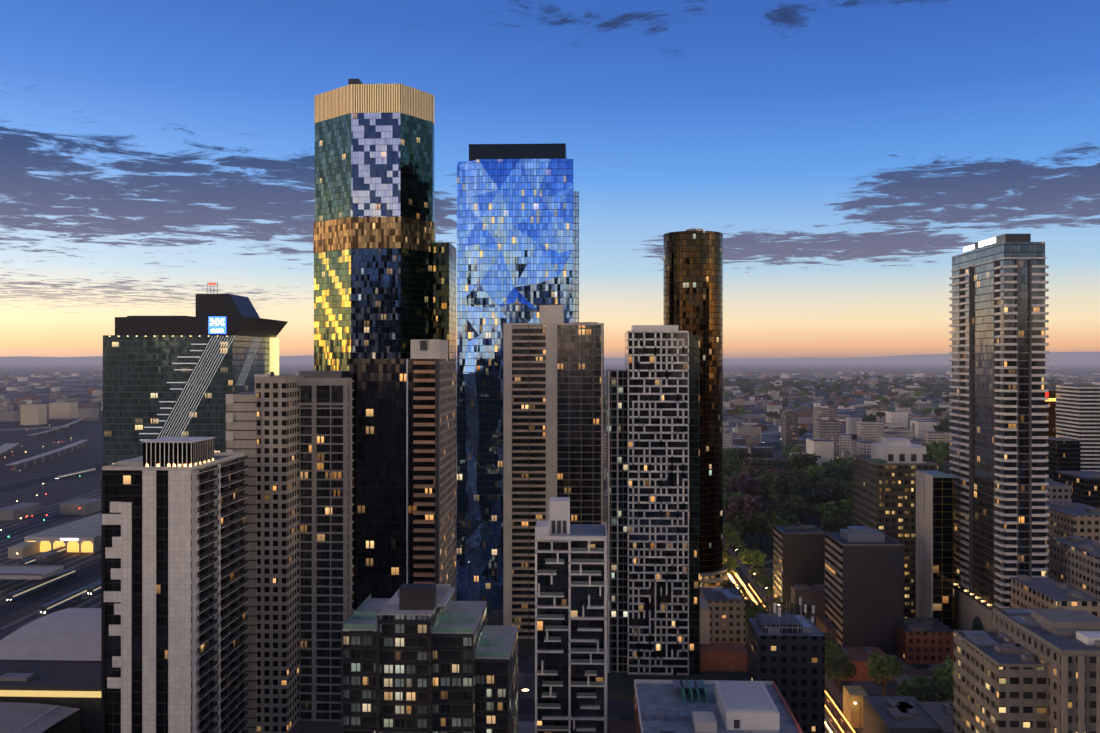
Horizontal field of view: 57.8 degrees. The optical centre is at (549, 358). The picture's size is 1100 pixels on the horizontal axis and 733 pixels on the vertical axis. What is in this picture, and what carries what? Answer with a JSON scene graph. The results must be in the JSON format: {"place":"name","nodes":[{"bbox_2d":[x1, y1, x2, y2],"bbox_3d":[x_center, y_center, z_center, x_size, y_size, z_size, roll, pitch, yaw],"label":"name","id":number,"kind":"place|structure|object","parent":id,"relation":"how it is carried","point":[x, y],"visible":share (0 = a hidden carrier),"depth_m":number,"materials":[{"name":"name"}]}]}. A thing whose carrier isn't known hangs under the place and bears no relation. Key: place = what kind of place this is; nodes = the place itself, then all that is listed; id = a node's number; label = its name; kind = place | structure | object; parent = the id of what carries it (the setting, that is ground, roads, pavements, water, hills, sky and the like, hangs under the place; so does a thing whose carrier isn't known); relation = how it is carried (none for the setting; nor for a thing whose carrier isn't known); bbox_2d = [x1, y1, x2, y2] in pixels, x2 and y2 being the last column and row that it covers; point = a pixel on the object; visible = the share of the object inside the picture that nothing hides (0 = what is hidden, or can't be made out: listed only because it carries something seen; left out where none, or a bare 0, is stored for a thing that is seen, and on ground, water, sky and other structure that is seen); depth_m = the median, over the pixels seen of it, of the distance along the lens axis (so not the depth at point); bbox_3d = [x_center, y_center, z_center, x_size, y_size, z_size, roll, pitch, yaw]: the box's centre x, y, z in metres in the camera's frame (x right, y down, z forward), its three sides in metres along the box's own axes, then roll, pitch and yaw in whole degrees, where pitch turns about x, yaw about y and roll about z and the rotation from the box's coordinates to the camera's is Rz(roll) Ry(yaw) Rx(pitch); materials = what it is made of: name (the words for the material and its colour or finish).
{"place":"outdoors","nodes":[
{"label":"outdoors","id":0,"kind":"place"},
{"bbox_2d":[101,437,247,732],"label":"tower","id":1,"kind":"structure","parent":0,"point":[174,629],"depth_m":283.58,"materials":[{"name":"grey concrete"}]},
{"bbox_2d":[457,143,578,609],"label":"tower","id":2,"kind":"structure","parent":0,"point":[517,233],"depth_m":500.46,"materials":[{"name":"blue glass"}]},
{"bbox_2d":[0,362,1099,732],"bbox_3d":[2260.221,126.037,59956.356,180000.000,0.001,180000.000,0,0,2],"label":"ground","id":3,"kind":"structure","parent":0,"point":[620,686],"depth_m":3071.32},
{"bbox_2d":[0,608,100,732],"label":"stadium","id":4,"kind":"object","parent":3,"relation":"on","point":[50,673],"visible":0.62,"depth_m":346.14,"materials":[{"name":"grey"}]},
{"bbox_2d":[103,282,287,465],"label":"skyscraper","id":5,"kind":"structure","parent":3,"relation":"on","point":[173,376],"depth_m":608.80,"materials":[{"name":"green glass"}]},
{"bbox_2d":[0,402,456,628],"bbox_3d":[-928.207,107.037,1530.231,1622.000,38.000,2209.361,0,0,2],"label":"rail yard","id":6,"kind":"structure","parent":3,"relation":"on","point":[51,460],"depth_m":803.70,"materials":[{"name":"grey"}]},
{"bbox_2d":[226,372,303,732],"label":"tower","id":7,"kind":"structure","parent":3,"relation":"on","point":[262,427],"depth_m":333.65,"materials":[{"name":"grey concrete"}]},
{"bbox_2d":[298,371,353,721],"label":"tower","id":8,"kind":"structure","parent":3,"relation":"on","point":[325,505],"depth_m":346.99,"materials":[{"name":"grey glass"}]},
{"bbox_2d":[313,79,455,370],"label":"tower","id":9,"kind":"structure","parent":3,"relation":"on","point":[384,275],"depth_m":526.81,"materials":[{"name":"glass"}]},
{"bbox_2d":[349,340,455,612],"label":"tower","id":10,"kind":"structure","parent":3,"relation":"on","point":[404,470],"depth_m":351.35,"materials":[{"name":"black glass"}]},
{"bbox_2d":[341,584,517,732],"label":"block","id":11,"kind":"structure","parent":3,"relation":"on","point":[424,658],"depth_m":230.08,"materials":[{"name":"grey concrete"}]},
{"bbox_2d":[0,371,1099,524],"bbox_3d":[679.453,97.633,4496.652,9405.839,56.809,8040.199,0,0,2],"label":"suburbs","id":12,"kind":"object","parent":3,"relation":"on","point":[828,441],"visible":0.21,"depth_m":1901.38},
{"bbox_2d":[535,497,606,732],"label":"tower","id":13,"kind":"structure","parent":3,"relation":"on","point":[570,628],"depth_m":278.73,"materials":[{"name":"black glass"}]},
{"bbox_2d":[606,325,699,674],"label":"tower","id":14,"kind":"structure","parent":3,"relation":"on","point":[653,489],"depth_m":397.65,"materials":[{"name":"grey glass"}]},
{"bbox_2d":[663,229,727,587],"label":"tower","id":15,"kind":"structure","parent":3,"relation":"on","point":[692,281],"depth_m":527.45,"materials":[{"name":"brown glass"}]},
{"bbox_2d":[634,679,803,732],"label":"block","id":16,"kind":"structure","parent":3,"relation":"on","point":[694,706],"depth_m":264.29,"materials":[{"name":"concrete"}]},
{"bbox_2d":[723,467,735,475],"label":"tree","id":17,"kind":"object","parent":3,"relation":"on","point":[728,471],"visible":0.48,"depth_m":972.42,"materials":[{"name":"green plant"}]},
{"bbox_2d":[723,475,737,492],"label":"tree","id":18,"kind":"object","parent":3,"relation":"on","point":[725,484],"visible":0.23,"depth_m":889.89,"materials":[{"name":"green plant"}]},
{"bbox_2d":[723,458,741,470],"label":"tree","id":19,"kind":"object","parent":3,"relation":"on","point":[726,462],"visible":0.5,"depth_m":1035.19,"materials":[{"name":"green plant"}]},
{"bbox_2d":[723,447,742,462],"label":"tree","id":20,"kind":"object","parent":3,"relation":"on","point":[732,454],"visible":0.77,"depth_m":1044.94,"materials":[{"name":"green plant"}]},
{"bbox_2d":[727,409,738,417],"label":"tree","id":21,"kind":"object","parent":3,"relation":"on","point":[732,412],"visible":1,"depth_m":2047.50,"materials":[{"name":"brown plant"}]},
{"bbox_2d":[723,491,746,525],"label":"tree","id":22,"kind":"object","parent":3,"relation":"on","point":[726,500],"visible":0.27,"depth_m":733.00,"materials":[{"name":"green plant"}]},
{"bbox_2d":[518,537,951,732],"bbox_3d":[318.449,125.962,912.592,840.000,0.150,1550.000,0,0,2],"label":"road","id":23,"kind":"structure","parent":3,"relation":"on","point":[614,707],"depth_m":366.39,"materials":[{"name":"grey"}]},
{"bbox_2d":[723,544,731,558],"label":"tree","id":24,"kind":"object","parent":23,"relation":"on","point":[725,554],"visible":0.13,"depth_m":566.82,"materials":[{"name":"green plant"}]},
{"bbox_2d":[723,556,739,573],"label":"tree","id":25,"kind":"object","parent":23,"relation":"on","point":[731,564],"visible":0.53,"depth_m":538.58,"materials":[{"name":"green plant"}]},
{"bbox_2d":[725,532,739,551],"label":"tree","id":26,"kind":"object","parent":23,"relation":"on","point":[734,534],"visible":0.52,"depth_m":646.53,"materials":[{"name":"green plant"}]},
{"bbox_2d":[723,523,742,549],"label":"tree","id":27,"kind":"object","parent":23,"relation":"on","point":[727,529],"visible":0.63,"depth_m":653.66,"materials":[{"name":"green plant"}]},
{"bbox_2d":[720,581,746,592],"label":"tree","id":28,"kind":"object","parent":23,"relation":"on","point":[732,585],"visible":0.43,"depth_m":511.45,"materials":[{"name":"green plant"}]},
{"bbox_2d":[725,536,747,556],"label":"tree","id":29,"kind":"object","parent":23,"relation":"on","point":[735,541],"visible":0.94,"depth_m":629.89,"materials":[{"name":"green plant"}]},
{"bbox_2d":[738,547,760,573],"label":"tree","id":30,"kind":"object","parent":23,"relation":"on","point":[741,550],"visible":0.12,"depth_m":583.33,"materials":[{"name":"green plant"}]},
{"bbox_2d":[737,548,766,577],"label":"tree","id":31,"kind":"object","parent":23,"relation":"on","point":[746,555],"visible":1,"depth_m":568.08,"materials":[{"name":"green plant"}]},
{"bbox_2d":[747,567,763,578],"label":"tree","id":32,"kind":"object","parent":23,"relation":"on","point":[759,571],"visible":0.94,"depth_m":554.42,"materials":[{"name":"green plant"}]},
{"bbox_2d":[744,598,769,611],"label":"tree","id":33,"kind":"object","parent":23,"relation":"on","point":[747,603],"visible":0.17,"depth_m":451.15,"materials":[{"name":"green plant"}]},
{"bbox_2d":[745,605,769,628],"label":"tree","id":34,"kind":"object","parent":23,"relation":"on","point":[750,612],"visible":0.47,"depth_m":434.30,"materials":[{"name":"green plant"}]},
{"bbox_2d":[753,574,772,598],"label":"tree","id":35,"kind":"object","parent":23,"relation":"on","point":[763,581],"visible":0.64,"depth_m":520.93,"materials":[{"name":"green plant"}]},
{"bbox_2d":[762,587,772,597],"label":"tree","id":36,"kind":"object","parent":23,"relation":"on","point":[768,592],"visible":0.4,"depth_m":508.84,"materials":[{"name":"green plant"}]},
{"bbox_2d":[771,596,780,606],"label":"tree","id":37,"kind":"object","parent":23,"relation":"on","point":[776,600],"visible":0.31,"depth_m":480.56,"materials":[{"name":"green plant"}]},
{"bbox_2d":[725,559,854,732],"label":"light trails","id":38,"kind":"object","parent":23,"relation":"on","point":[825,691],"visible":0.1,"depth_m":364.60,"materials":[{"name":"beige"}]},
{"bbox_2d":[777,602,816,618],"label":"tree","id":39,"kind":"object","parent":23,"relation":"on","point":[794,608],"visible":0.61,"depth_m":449.73,"materials":[{"name":"green plant"}]},
{"bbox_2d":[735,549,860,728],"bbox_3d":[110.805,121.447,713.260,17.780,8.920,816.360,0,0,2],"label":"street lamps","id":40,"kind":"object","parent":23,"relation":"on","point":[835,679],"visible":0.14,"depth_m":339.18,"materials":[{"name":"grey metal"}]},
{"bbox_2d":[825,641,846,665],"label":"tree","id":41,"kind":"object","parent":23,"relation":"on","point":[833,651],"visible":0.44,"depth_m":390.73,"materials":[{"name":"green plant"}]},
{"bbox_2d":[825,656,856,694],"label":"tree","id":42,"kind":"object","parent":23,"relation":"on","point":[836,668],"visible":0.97,"depth_m":371.42,"materials":[{"name":"green plant"}]},
{"bbox_2d":[865,652,904,695],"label":"tree","id":43,"kind":"object","parent":23,"relation":"on","point":[880,666],"visible":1,"depth_m":364.54,"materials":[{"name":"green plant"}]},
{"bbox_2d":[895,675,926,701],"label":"tree","id":44,"kind":"object","parent":23,"relation":"on","point":[905,688],"visible":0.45,"depth_m":346.44,"materials":[{"name":"green plant"}]},
{"bbox_2d":[916,675,952,700],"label":"tree","id":45,"kind":"object","parent":23,"relation":"on","point":[938,682],"visible":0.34,"depth_m":343.81,"materials":[{"name":"green plant"}]},
{"bbox_2d":[931,655,952,701],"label":"tree","id":46,"kind":"object","parent":23,"relation":"on","point":[943,671],"visible":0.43,"depth_m":368.33,"materials":[{"name":"green plant"}]},
{"bbox_2d":[723,486,748,495],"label":"tree","id":47,"kind":"object","parent":3,"relation":"on","point":[726,490],"visible":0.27,"depth_m":811.70,"materials":[{"name":"green plant"}]},
{"bbox_2d":[723,506,760,542],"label":"tree","id":48,"kind":"object","parent":3,"relation":"on","point":[728,515],"visible":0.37,"depth_m":669.79,"materials":[{"name":"green plant"}]},
{"bbox_2d":[723,493,762,539],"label":"tree","id":49,"kind":"object","parent":3,"relation":"on","point":[749,502],"visible":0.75,"depth_m":670.96,"materials":[{"name":"purple plant"}]},
{"bbox_2d":[726,473,760,495],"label":"tree","id":50,"kind":"object","parent":3,"relation":"on","point":[735,486],"visible":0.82,"depth_m":804.26,"materials":[{"name":"purple plant"}]},
{"bbox_2d":[739,452,758,459],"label":"tree","id":51,"kind":"object","parent":3,"relation":"on","point":[745,455],"visible":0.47,"depth_m":1055.51,"materials":[{"name":"green plant"}]},
{"bbox_2d":[740,460,763,475],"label":"tree","id":52,"kind":"object","parent":3,"relation":"on","point":[752,464],"visible":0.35,"depth_m":952.53,"materials":[{"name":"green plant"}]},
{"bbox_2d":[738,463,771,476],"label":"tree","id":53,"kind":"object","parent":3,"relation":"on","point":[747,470],"visible":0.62,"depth_m":916.39,"materials":[{"name":"brown plant"}]},
{"bbox_2d":[739,457,771,467],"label":"tree","id":54,"kind":"object","parent":3,"relation":"on","point":[758,459],"visible":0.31,"depth_m":979.29,"materials":[{"name":"green plant"}]},
{"bbox_2d":[747,524,767,545],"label":"tree","id":55,"kind":"object","parent":3,"relation":"on","point":[751,529],"visible":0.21,"depth_m":668.10,"materials":[{"name":"green plant"}]},
{"bbox_2d":[749,488,769,510],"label":"tree","id":56,"kind":"object","parent":3,"relation":"on","point":[758,492],"visible":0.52,"depth_m":805.83,"materials":[{"name":"green plant"}]},
{"bbox_2d":[756,424,767,438],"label":"tree","id":57,"kind":"object","parent":3,"relation":"on","point":[764,427],"visible":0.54,"depth_m":1556.41,"materials":[{"name":"brown plant"}]},
{"bbox_2d":[700,587,824,732],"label":"buildings","id":58,"kind":"structure","parent":3,"relation":"on","point":[786,653],"depth_m":299.39,"materials":[{"name":"grey concrete"}]},
{"bbox_2d":[764,411,778,417],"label":"tree","id":59,"kind":"object","parent":3,"relation":"on","point":[769,414],"visible":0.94,"depth_m":1973.21,"materials":[{"name":"green plant"}]},
{"bbox_2d":[757,475,788,487],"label":"tree","id":60,"kind":"object","parent":3,"relation":"on","point":[765,481],"visible":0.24,"depth_m":848.21,"materials":[{"name":"green plant"}]},
{"bbox_2d":[764,467,795,476],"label":"tree","id":61,"kind":"object","parent":3,"relation":"on","point":[772,470],"visible":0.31,"depth_m":912.01,"materials":[{"name":"green plant"}]},
{"bbox_2d":[770,458,790,467],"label":"tree","id":62,"kind":"object","parent":3,"relation":"on","point":[777,461],"visible":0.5,"depth_m":1032.73,"materials":[{"name":"green plant"}]},
{"bbox_2d":[766,515,795,538],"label":"tree","id":63,"kind":"object","parent":3,"relation":"on","point":[786,521],"visible":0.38,"depth_m":630.73,"materials":[{"name":"green plant"}]},
{"bbox_2d":[768,471,796,479],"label":"tree","id":64,"kind":"object","parent":3,"relation":"on","point":[780,474],"visible":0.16,"depth_m":900.13,"materials":[{"name":"green plant"}]},
{"bbox_2d":[774,500,801,518],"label":"tree","id":65,"kind":"object","parent":3,"relation":"on","point":[792,507],"visible":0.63,"depth_m":715.40,"materials":[{"name":"green plant"}]},
{"bbox_2d":[771,495,807,507],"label":"tree","id":66,"kind":"object","parent":3,"relation":"on","point":[795,498],"visible":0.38,"depth_m":734.95,"materials":[{"name":"green plant"}]},
{"bbox_2d":[781,445,801,457],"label":"tree","id":67,"kind":"object","parent":3,"relation":"on","point":[788,448],"visible":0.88,"depth_m":1171.17,"materials":[{"name":"green plant"}]},
{"bbox_2d":[784,455,808,470],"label":"tree","id":68,"kind":"object","parent":3,"relation":"on","point":[789,462],"visible":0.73,"depth_m":1020.44,"materials":[{"name":"green plant"}]},
{"bbox_2d":[788,453,814,472],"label":"tree","id":69,"kind":"object","parent":3,"relation":"on","point":[802,459],"visible":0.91,"depth_m":1013.72,"materials":[{"name":"green plant"}]},
{"bbox_2d":[798,428,806,435],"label":"tree","id":70,"kind":"object","parent":3,"relation":"on","point":[802,431],"visible":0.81,"depth_m":1529.37,"materials":[{"name":"green plant"}]},
{"bbox_2d":[800,465,827,478],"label":"tree","id":71,"kind":"object","parent":3,"relation":"on","point":[809,471],"visible":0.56,"depth_m":906.60,"materials":[{"name":"green plant"}]},
{"bbox_2d":[815,462,832,471],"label":"tree","id":72,"kind":"object","parent":3,"relation":"on","point":[825,464],"visible":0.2,"depth_m":1013.94,"materials":[{"name":"green plant"}]},
{"bbox_2d":[805,479,845,502],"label":"tree","id":73,"kind":"object","parent":3,"relation":"on","point":[828,485],"visible":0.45,"depth_m":805.71,"materials":[{"name":"green plant"}]},
{"bbox_2d":[811,487,843,504],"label":"tree","id":74,"kind":"object","parent":3,"relation":"on","point":[830,494],"visible":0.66,"depth_m":778.40,"materials":[{"name":"purple plant"}]},
{"bbox_2d":[818,499,852,531],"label":"tree","id":75,"kind":"object","parent":3,"relation":"on","point":[829,508],"visible":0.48,"depth_m":672.34,"materials":[{"name":"green plant"}]},
{"bbox_2d":[820,514,852,531],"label":"tree","id":76,"kind":"object","parent":3,"relation":"on","point":[841,522],"visible":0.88,"depth_m":649.00,"materials":[{"name":"green plant"}]},
{"bbox_2d":[820,466,852,481],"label":"tree","id":77,"kind":"object","parent":3,"relation":"on","point":[844,474],"visible":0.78,"depth_m":886.53,"materials":[{"name":"green plant"}]},
{"bbox_2d":[773,525,903,680],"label":"blocks","id":78,"kind":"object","parent":3,"relation":"on","point":[857,599],"visible":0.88,"depth_m":424.52,"materials":[{"name":"grey concrete"}]},
{"bbox_2d":[829,457,850,467],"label":"tree","id":79,"kind":"object","parent":3,"relation":"on","point":[836,460],"visible":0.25,"depth_m":1039.86,"materials":[{"name":"green plant"}]},
{"bbox_2d":[832,460,851,472],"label":"tree","id":80,"kind":"object","parent":3,"relation":"on","point":[837,464],"visible":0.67,"depth_m":1012.65,"materials":[{"name":"green plant"}]},
{"bbox_2d":[835,503,852,525],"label":"tree","id":81,"kind":"object","parent":3,"relation":"on","point":[846,512],"visible":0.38,"depth_m":668.31,"materials":[{"name":"green plant"}]},
{"bbox_2d":[840,480,852,492],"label":"tree","id":82,"kind":"object","parent":3,"relation":"on","point":[846,483],"visible":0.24,"depth_m":833.48,"materials":[{"name":"green plant"}]},
{"bbox_2d":[844,483,852,502],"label":"tree","id":83,"kind":"object","parent":3,"relation":"on","point":[848,492],"visible":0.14,"depth_m":774.24,"materials":[{"name":"green plant"}]},
{"bbox_2d":[861,414,876,421],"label":"tree","id":84,"kind":"object","parent":3,"relation":"on","point":[868,418],"visible":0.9,"depth_m":1746.69,"materials":[{"name":"green plant"}]},
{"bbox_2d":[875,412,885,421],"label":"tree","id":85,"kind":"object","parent":3,"relation":"on","point":[881,414],"visible":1,"depth_m":1974.02,"materials":[{"name":"green plant"}]},
{"bbox_2d":[876,398,889,404],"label":"tree","id":86,"kind":"object","parent":3,"relation":"on","point":[885,400],"visible":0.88,"depth_m":2403.15,"materials":[{"name":"green plant"}]},
{"bbox_2d":[723,381,1055,411],"bbox_3d":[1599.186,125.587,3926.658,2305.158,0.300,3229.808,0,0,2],"label":"trees","id":87,"kind":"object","parent":3,"relation":"on","point":[822,392],"visible":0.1,"depth_m":4055.32,"materials":[{"name":"green"}]},
{"bbox_2d":[853,437,953,629],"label":"building","id":88,"kind":"structure","parent":3,"relation":"on","point":[903,490],"depth_m":472.79,"materials":[{"name":"grey concrete"}]},
{"bbox_2d":[899,402,912,407],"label":"tree","id":89,"kind":"object","parent":3,"relation":"on","point":[906,404],"visible":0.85,"depth_m":2318.13,"materials":[{"name":"green plant"}]},
{"bbox_2d":[922,441,951,463],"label":"tree","id":90,"kind":"object","parent":3,"relation":"on","point":[939,452],"visible":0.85,"depth_m":1045.57,"materials":[{"name":"green plant"}]},
{"bbox_2d":[931,422,951,431],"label":"tree","id":91,"kind":"object","parent":3,"relation":"on","point":[943,426],"visible":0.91,"depth_m":1496.34,"materials":[{"name":"green plant"}]},
{"bbox_2d":[843,608,1099,732],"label":"buildings","id":92,"kind":"structure","parent":3,"relation":"on","point":[1026,670],"depth_m":252.69,"materials":[{"name":"grey concrete"}]},
{"bbox_2d":[949,234,1048,629],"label":"tower","id":93,"kind":"structure","parent":3,"relation":"on","point":[998,305],"depth_m":398.34,"materials":[{"name":"white"}]},
{"bbox_2d":[1010,384,1099,617],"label":"blocks","id":94,"kind":"structure","parent":3,"relation":"on","point":[1072,582],"depth_m":465.26,"materials":[{"name":"grey concrete"}]},
{"bbox_2d":[0,351,1099,361],"bbox_3d":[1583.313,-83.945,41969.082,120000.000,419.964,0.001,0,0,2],"label":"hills","id":95,"kind":"structure","parent":0,"point":[1073,356],"depth_m":41594.48,"materials":[{"name":"grey"}]},
{"bbox_2d":[0,0,1099,357],"label":"sky","id":96,"kind":"structure","parent":0,"point":[842,154],"materials":[{"name":"blue"}]},
{"bbox_2d":[503,305,603,638],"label":"tower","id":97,"kind":"structure","parent":0,"point":[553,404],"depth_m":448.54,"materials":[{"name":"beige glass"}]},
{"bbox_2d":[759,453,772,457],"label":"building","id":98,"kind":"structure","parent":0,"point":[762,455],"depth_m":1128.04,"materials":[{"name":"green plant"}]},
{"bbox_2d":[723,478,839,567],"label":"park ground","id":99,"kind":"structure","parent":0,"point":[766,547],"depth_m":690.42,"materials":[{"name":"green plant"}]},
{"bbox_2d":[729,511,769,547],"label":"tree","id":100,"kind":"object","parent":99,"relation":"on","point":[743,524],"visible":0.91,"depth_m":658.31,"materials":[{"name":"green plant"}]},
{"bbox_2d":[762,473,800,500],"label":"tree","id":101,"kind":"object","parent":99,"relation":"on","point":[772,488],"visible":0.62,"depth_m":785.31,"materials":[{"name":"green plant"}]},
{"bbox_2d":[913,390,922,397],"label":"tree","id":102,"kind":"object","parent":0,"point":[918,393],"visible":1,"depth_m":2926.91,"materials":[{"name":"green plant"}]},
{"bbox_2d":[922,408,932,414],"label":"tree","id":103,"kind":"object","parent":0,"point":[928,410],"visible":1,"depth_m":2084.18,"materials":[{"name":"green plant"}]},
{"bbox_2d":[906,682,951,701],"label":"tree","id":104,"kind":"object","parent":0,"point":[929,693],"visible":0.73,"depth_m":336.74,"materials":[{"name":"green plant"}]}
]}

